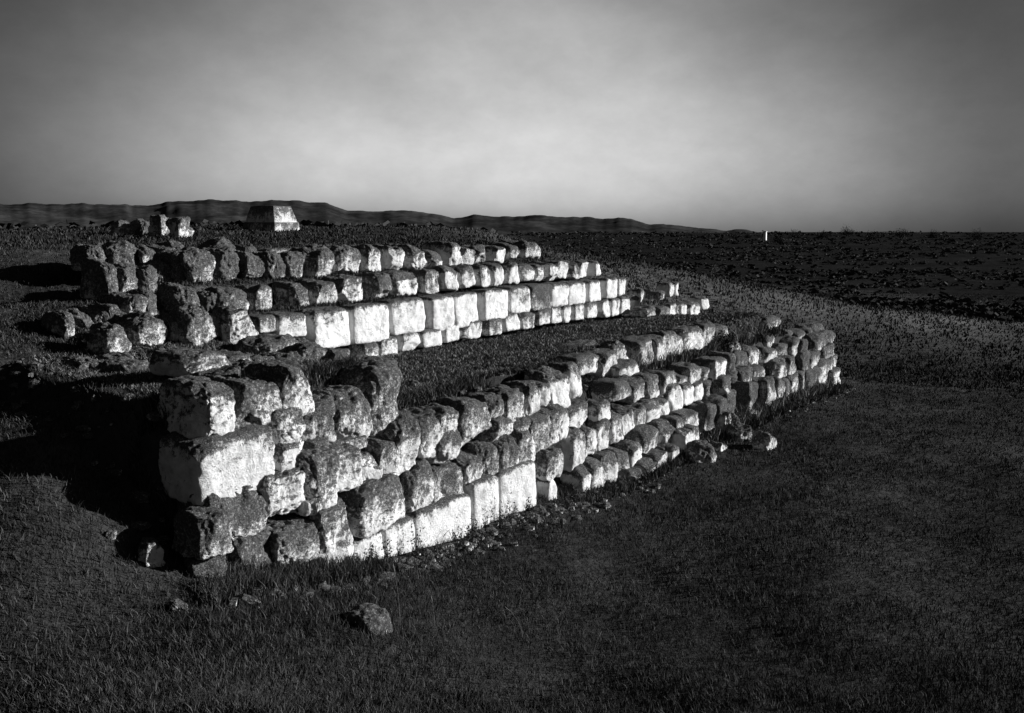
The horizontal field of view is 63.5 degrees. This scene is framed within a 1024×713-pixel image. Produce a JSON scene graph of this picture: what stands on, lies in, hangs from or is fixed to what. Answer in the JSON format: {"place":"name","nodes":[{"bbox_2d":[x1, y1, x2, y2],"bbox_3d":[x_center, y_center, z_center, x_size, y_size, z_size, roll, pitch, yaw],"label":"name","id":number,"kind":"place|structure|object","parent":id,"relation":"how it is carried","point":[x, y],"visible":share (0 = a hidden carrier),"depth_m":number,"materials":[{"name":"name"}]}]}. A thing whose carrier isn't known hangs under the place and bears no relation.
{"place":"outdoors","nodes":[
{"label":"outdoors","id":0,"kind":"place"},
{"bbox_2d":[0,199,1010,232],"bbox_3d":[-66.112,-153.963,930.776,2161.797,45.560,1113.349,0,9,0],"label":"hills","id":1,"kind":"structure","parent":0,"point":[196,211],"depth_m":827.03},
{"bbox_2d":[0,227,1023,712],"bbox_3d":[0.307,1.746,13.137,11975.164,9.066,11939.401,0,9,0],"label":"ground","id":2,"kind":"structure","parent":0,"point":[106,441],"depth_m":8.09,"materials":[{"name":"plant"}]},
{"bbox_2d":[87,321,131,353],"bbox_3d":[-4.536,-0.178,9.306,0.464,0.433,0.365,6,11,28],"label":"boulder","id":3,"kind":"object","parent":2,"relation":"on","point":[106,337],"visible":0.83,"depth_m":9.18,"materials":[{"name":"stone"}]},
{"bbox_2d":[105,529,116,540],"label":"boulder","id":4,"kind":"object","parent":2,"relation":"on","point":[112,534],"visible":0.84,"depth_m":6.43,"materials":[{"name":"stone"}]},
{"bbox_2d":[110,220,131,234],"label":"ruined pier","id":5,"kind":"structure","parent":2,"relation":"on","point":[120,226],"depth_m":31.54,"materials":[{"name":"grey stone"}]},
{"bbox_2d":[130,218,149,234],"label":"ruined pier","id":6,"kind":"structure","parent":2,"relation":"on","point":[137,225],"depth_m":32.28,"materials":[{"name":"grey stone"}]},
{"bbox_2d":[119,311,168,345],"bbox_3d":[-4.341,-0.314,9.753,0.431,0.427,0.470,3,10,34],"label":"boulder","id":7,"kind":"object","parent":2,"relation":"on","point":[144,328],"visible":0.77,"depth_m":9.61,"materials":[{"name":"stone"}]},
{"bbox_2d":[138,537,165,567],"bbox_3d":[-2.832,1.534,6.468,0.222,0.244,0.236,1,4,-35],"label":"boulder","id":8,"kind":"object","parent":2,"relation":"on","point":[150,551],"visible":0.89,"depth_m":6.39,"materials":[{"name":"stone"}]},
{"bbox_2d":[148,214,169,235],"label":"ruined pier","id":9,"kind":"structure","parent":2,"relation":"on","point":[157,225],"depth_m":31.59,"materials":[{"name":"grey stone"}]},
{"bbox_2d":[157,312,178,342],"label":"boulder","id":10,"kind":"object","parent":2,"relation":"on","point":[169,321],"visible":0.52,"depth_m":9.86,"materials":[{"name":"stone"}]},
{"bbox_2d":[169,598,187,612],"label":"boulder","id":11,"kind":"object","parent":2,"relation":"on","point":[174,603],"visible":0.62,"depth_m":6.04,"materials":[{"name":"stone"}]},
{"bbox_2d":[165,216,193,237],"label":"ruined pier","id":12,"kind":"structure","parent":2,"relation":"on","point":[177,226],"depth_m":30.47,"materials":[{"name":"grey stone"}]},
{"bbox_2d":[41,236,347,379],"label":"stone wall","id":13,"kind":"structure","parent":2,"relation":"on","point":[137,274],"depth_m":11.26,"materials":[{"name":"stone"}]},
{"bbox_2d":[148,347,231,376],"bbox_3d":[-3.175,0.042,8.137,0.623,0.258,0.581,6,11,35],"label":"boulder","id":14,"kind":"object","parent":13,"relation":"on","point":[177,361],"visible":0.89,"depth_m":7.94,"materials":[{"name":"stone"}]},
{"bbox_2d":[173,303,217,347],"bbox_3d":[-3.889,-0.342,10.032,0.448,0.585,0.493,5,22,37],"label":"boulder","id":15,"kind":"object","parent":2,"relation":"on","point":[196,324],"visible":0.82,"depth_m":9.88,"materials":[{"name":"stone"}]},
{"bbox_2d":[211,305,258,343],"bbox_3d":[-3.488,-0.381,10.391,0.474,0.562,0.488,7,25,37],"label":"boulder","id":16,"kind":"object","parent":2,"relation":"on","point":[233,323],"visible":0.76,"depth_m":10.23,"materials":[{"name":"stone"}]},
{"bbox_2d":[235,333,297,353],"bbox_3d":[-2.938,-0.093,10.088,0.563,0.360,0.795,7,14,32],"label":"boulder","id":17,"kind":"object","parent":2,"relation":"on","point":[266,343],"visible":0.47,"depth_m":9.85,"materials":[{"name":"stone"}]},
{"bbox_2d":[243,205,298,230],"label":"ruined tower","id":18,"kind":"structure","parent":2,"relation":"on","point":[269,218],"depth_m":37.83,"materials":[{"name":"grey stone"}]},
{"bbox_2d":[257,248,290,252],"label":"boulder","id":19,"kind":"object","parent":2,"relation":"on","point":[278,250],"visible":0.29,"depth_m":17.13,"materials":[{"name":"stone"}]},
{"bbox_2d":[157,359,404,579],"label":"stone wall","id":20,"kind":"structure","parent":2,"relation":"on","point":[267,460],"depth_m":7.28,"materials":[{"name":"stone"}]},
{"bbox_2d":[285,341,327,359],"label":"boulder","id":21,"kind":"object","parent":2,"relation":"on","point":[308,350],"visible":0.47,"depth_m":9.87,"materials":[{"name":"stone"}]},
{"bbox_2d":[0,263,629,357],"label":"grass","id":22,"kind":"structure","parent":2,"relation":"on","point":[87,303],"depth_m":10.35,"materials":[{"name":"plant"}]},
{"bbox_2d":[343,602,392,634],"bbox_3d":[-1.064,1.960,6.083,0.308,0.242,0.287,2,8,39],"label":"boulder","id":23,"kind":"object","parent":2,"relation":"on","point":[368,616],"visible":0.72,"depth_m":6.01,"materials":[{"name":"stone"}]},
{"bbox_2d":[341,354,397,365],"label":"boulder","id":24,"kind":"object","parent":2,"relation":"on","point":[386,359],"visible":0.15,"depth_m":9.74,"materials":[{"name":"stone"}]},
{"bbox_2d":[367,543,377,561],"bbox_3d":[-1.327,1.904,7.874,0.122,0.272,0.113,0,9,0],"label":"weed","id":25,"kind":"object","parent":2,"relation":"on","point":[373,549],"visible":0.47,"depth_m":7.87,"materials":[{"name":"grey plant"}]},
{"bbox_2d":[381,538,392,562],"bbox_3d":[-1.218,1.904,8.025,0.124,0.316,0.140,0,9,0],"label":"weed","id":26,"kind":"object","parent":2,"relation":"on","point":[386,552],"visible":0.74,"depth_m":8.02,"materials":[{"name":"grey plant"}]},
{"bbox_2d":[208,260,600,310],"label":"stone wall","id":27,"kind":"structure","parent":2,"relation":"on","point":[429,280],"depth_m":14.29,"materials":[{"name":"stone"}]},
{"bbox_2d":[30,311,783,408],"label":"grass","id":28,"kind":"structure","parent":2,"relation":"on","point":[613,325],"depth_m":12.93,"materials":[{"name":"plant"}]},
{"bbox_2d":[216,350,251,361],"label":"boulder","id":29,"kind":"object","parent":28,"relation":"on","point":[231,356],"visible":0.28,"depth_m":8.55,"materials":[{"name":"stone"}]},
{"bbox_2d":[289,240,540,277],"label":"stone wall","id":30,"kind":"structure","parent":2,"relation":"on","point":[339,259],"depth_m":15.40,"materials":[{"name":"stone"}]},
{"bbox_2d":[407,520,425,556],"bbox_3d":[-0.963,1.868,8.378,0.170,0.437,0.198,6,10,35],"label":"weed","id":31,"kind":"object","parent":2,"relation":"on","point":[416,549],"visible":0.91,"depth_m":8.37,"materials":[{"name":"grey plant"}]},
{"bbox_2d":[0,313,854,608],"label":"gravel","id":32,"kind":"structure","parent":2,"relation":"on","point":[244,597],"depth_m":8.39,"materials":[{"name":"grey gravel"}]},
{"bbox_2d":[249,276,639,355],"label":"stone wall","id":33,"kind":"structure","parent":2,"relation":"on","point":[383,327],"depth_m":14.22,"materials":[{"name":"stone"}]},
{"bbox_2d":[352,362,581,559],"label":"stone wall","id":34,"kind":"structure","parent":2,"relation":"on","point":[461,461],"depth_m":9.41,"materials":[{"name":"stone"}]},
{"bbox_2d":[464,514,475,541],"bbox_3d":[-0.453,1.905,9.056,0.141,0.369,0.115,7,11,40],"label":"weed","id":35,"kind":"object","parent":2,"relation":"on","point":[469,531],"visible":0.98,"depth_m":9.05,"materials":[{"name":"grey plant"}]},
{"bbox_2d":[471,519,480,538],"bbox_3d":[-0.388,1.873,9.145,0.136,0.405,0.124,0,9,0],"label":"weed","id":36,"kind":"object","parent":2,"relation":"on","point":[475,527],"visible":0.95,"depth_m":9.15,"materials":[{"name":"grey plant"}]},
{"bbox_2d":[124,328,836,578],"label":"grass","id":37,"kind":"structure","parent":2,"relation":"on","point":[342,364],"depth_m":9.52,"materials":[{"name":"plant"}]},
{"bbox_2d":[496,500,507,525],"bbox_3d":[-0.124,1.823,9.534,0.156,0.360,0.166,-3,9,-21],"label":"weed","id":38,"kind":"object","parent":2,"relation":"on","point":[500,518],"visible":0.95,"depth_m":9.52,"materials":[{"name":"grey plant"}]},
{"bbox_2d":[503,492,517,521],"bbox_3d":[-0.018,1.786,9.649,0.168,0.428,0.140,-5,10,-29],"label":"weed","id":39,"kind":"object","parent":2,"relation":"on","point":[509,516],"visible":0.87,"depth_m":9.64,"materials":[{"name":"grey plant"}]},
{"bbox_2d":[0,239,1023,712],"bbox_3d":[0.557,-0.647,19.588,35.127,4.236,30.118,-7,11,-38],"label":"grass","id":40,"kind":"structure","parent":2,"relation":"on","point":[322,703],"depth_m":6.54,"materials":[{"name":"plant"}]},
{"bbox_2d":[0,224,1023,393],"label":"grass","id":41,"kind":"structure","parent":2,"relation":"on","point":[105,236],"depth_m":29.81,"materials":[{"name":"plant"}]},
{"bbox_2d":[0,219,1023,321],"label":"scrub","id":42,"kind":"object","parent":2,"relation":"on","point":[984,309],"visible":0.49,"depth_m":157.81,"materials":[{"name":"black plant"}]},
{"bbox_2d":[525,497,531,512],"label":"weed","id":43,"kind":"object","parent":2,"relation":"on","point":[528,508],"visible":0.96,"depth_m":9.96,"materials":[{"name":"grey plant"}]},
{"bbox_2d":[558,339,598,347],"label":"boulder","id":44,"kind":"object","parent":2,"relation":"on","point":[586,342],"visible":0.3,"depth_m":14.37,"materials":[{"name":"stone"}]},
{"bbox_2d":[627,281,708,316],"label":"stone wall","id":45,"kind":"structure","parent":2,"relation":"on","point":[695,305],"depth_m":20.81,"materials":[{"name":"stone"}]},
{"bbox_2d":[534,320,840,499],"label":"stone wall","id":46,"kind":"structure","parent":2,"relation":"on","point":[639,425],"depth_m":13.91,"materials":[{"name":"stone"}]},
{"bbox_2d":[598,340,629,358],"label":"boulder","id":47,"kind":"object","parent":46,"relation":"on","point":[618,347],"visible":0.28,"depth_m":14.13,"materials":[{"name":"stone"}]},
{"bbox_2d":[708,328,745,350],"bbox_3d":[4.360,-0.360,17.299,0.922,0.455,0.830,-6,11,-35],"label":"shrub","id":48,"kind":"object","parent":46,"relation":"on","point":[728,338],"visible":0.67,"depth_m":17.19,"materials":[{"name":"grey plant"}]},
{"bbox_2d":[684,440,716,462],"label":"boulder","id":49,"kind":"object","parent":2,"relation":"on","point":[702,451],"visible":0.89,"depth_m":13.20,"materials":[{"name":"stone"}]},
{"bbox_2d":[709,441,727,451],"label":"boulder","id":50,"kind":"object","parent":2,"relation":"on","point":[719,446],"visible":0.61,"depth_m":13.89,"materials":[{"name":"stone"}]},
{"bbox_2d":[710,411,730,434],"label":"boulder","id":51,"kind":"object","parent":2,"relation":"on","point":[725,416],"visible":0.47,"depth_m":14.96,"materials":[{"name":"stone"}]},
{"bbox_2d":[618,321,846,456],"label":"grass","id":52,"kind":"structure","parent":2,"relation":"on","point":[756,331],"depth_m":17.04,"materials":[{"name":"plant"}]},
{"bbox_2d":[730,413,739,422],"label":"boulder","id":53,"kind":"object","parent":2,"relation":"on","point":[735,417],"visible":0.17,"depth_m":15.43,"materials":[{"name":"stone"}]},
{"bbox_2d":[729,239,743,243],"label":"shrub","id":54,"kind":"object","parent":2,"relation":"on","point":[735,242],"visible":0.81,"depth_m":366.50,"materials":[{"name":"black plant"}]},
{"bbox_2d":[724,421,751,441],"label":"boulder","id":55,"kind":"object","parent":2,"relation":"on","point":[739,431],"visible":0.69,"depth_m":14.70,"materials":[{"name":"stone"}]},
{"bbox_2d":[735,409,758,417],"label":"boulder","id":56,"kind":"object","parent":2,"relation":"on","point":[752,410],"visible":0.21,"depth_m":16.31,"materials":[{"name":"stone"}]},
{"bbox_2d":[753,431,776,450],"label":"boulder","id":57,"kind":"object","parent":2,"relation":"on","point":[765,440],"visible":0.69,"depth_m":14.11,"materials":[{"name":"stone"}]},
{"bbox_2d":[763,231,766,240],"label":"marker post","id":58,"kind":"object","parent":2,"relation":"on","point":[765,235],"visible":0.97,"depth_m":411.03,"materials":[{"name":"white"}]},
{"bbox_2d":[761,314,780,328],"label":"boulder","id":59,"kind":"object","parent":2,"relation":"on","point":[773,319],"visible":0.52,"depth_m":25.49,"materials":[{"name":"stone"}]},
{"bbox_2d":[770,233,783,241],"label":"shrub","id":60,"kind":"object","parent":2,"relation":"on","point":[776,238],"visible":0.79,"depth_m":384.60,"materials":[{"name":"black plant"}]},
{"bbox_2d":[788,229,803,236],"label":"shrub","id":61,"kind":"object","parent":2,"relation":"on","point":[793,234],"visible":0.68,"depth_m":460.68,"materials":[{"name":"black plant"}]},
{"bbox_2d":[814,230,831,237],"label":"shrub","id":62,"kind":"object","parent":2,"relation":"on","point":[824,234],"visible":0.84,"depth_m":444.23,"materials":[{"name":"black plant"}]},
{"bbox_2d":[839,226,855,234],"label":"shrub","id":63,"kind":"object","parent":2,"relation":"on","point":[849,232],"visible":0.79,"depth_m":495.58,"materials":[{"name":"black plant"}]},
{"bbox_2d":[862,231,880,239],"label":"shrub","id":64,"kind":"object","parent":2,"relation":"on","point":[871,234],"visible":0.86,"depth_m":413.36,"materials":[{"name":"black plant"}]},
{"bbox_2d":[892,229,910,236],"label":"shrub","id":65,"kind":"object","parent":2,"relation":"on","point":[900,234],"visible":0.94,"depth_m":451.52,"materials":[{"name":"black plant"}]},
{"bbox_2d":[926,229,939,237],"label":"shrub","id":66,"kind":"object","parent":2,"relation":"on","point":[933,235],"visible":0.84,"depth_m":423.34,"materials":[{"name":"black plant"}]},
{"bbox_2d":[966,228,985,238],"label":"shrub","id":67,"kind":"object","parent":2,"relation":"on","point":[977,236],"visible":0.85,"depth_m":403.81,"materials":[{"name":"black plant"}]},
{"bbox_2d":[0,0,1023,231],"label":"sky","id":68,"kind":"structure","parent":0,"point":[725,115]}
]}

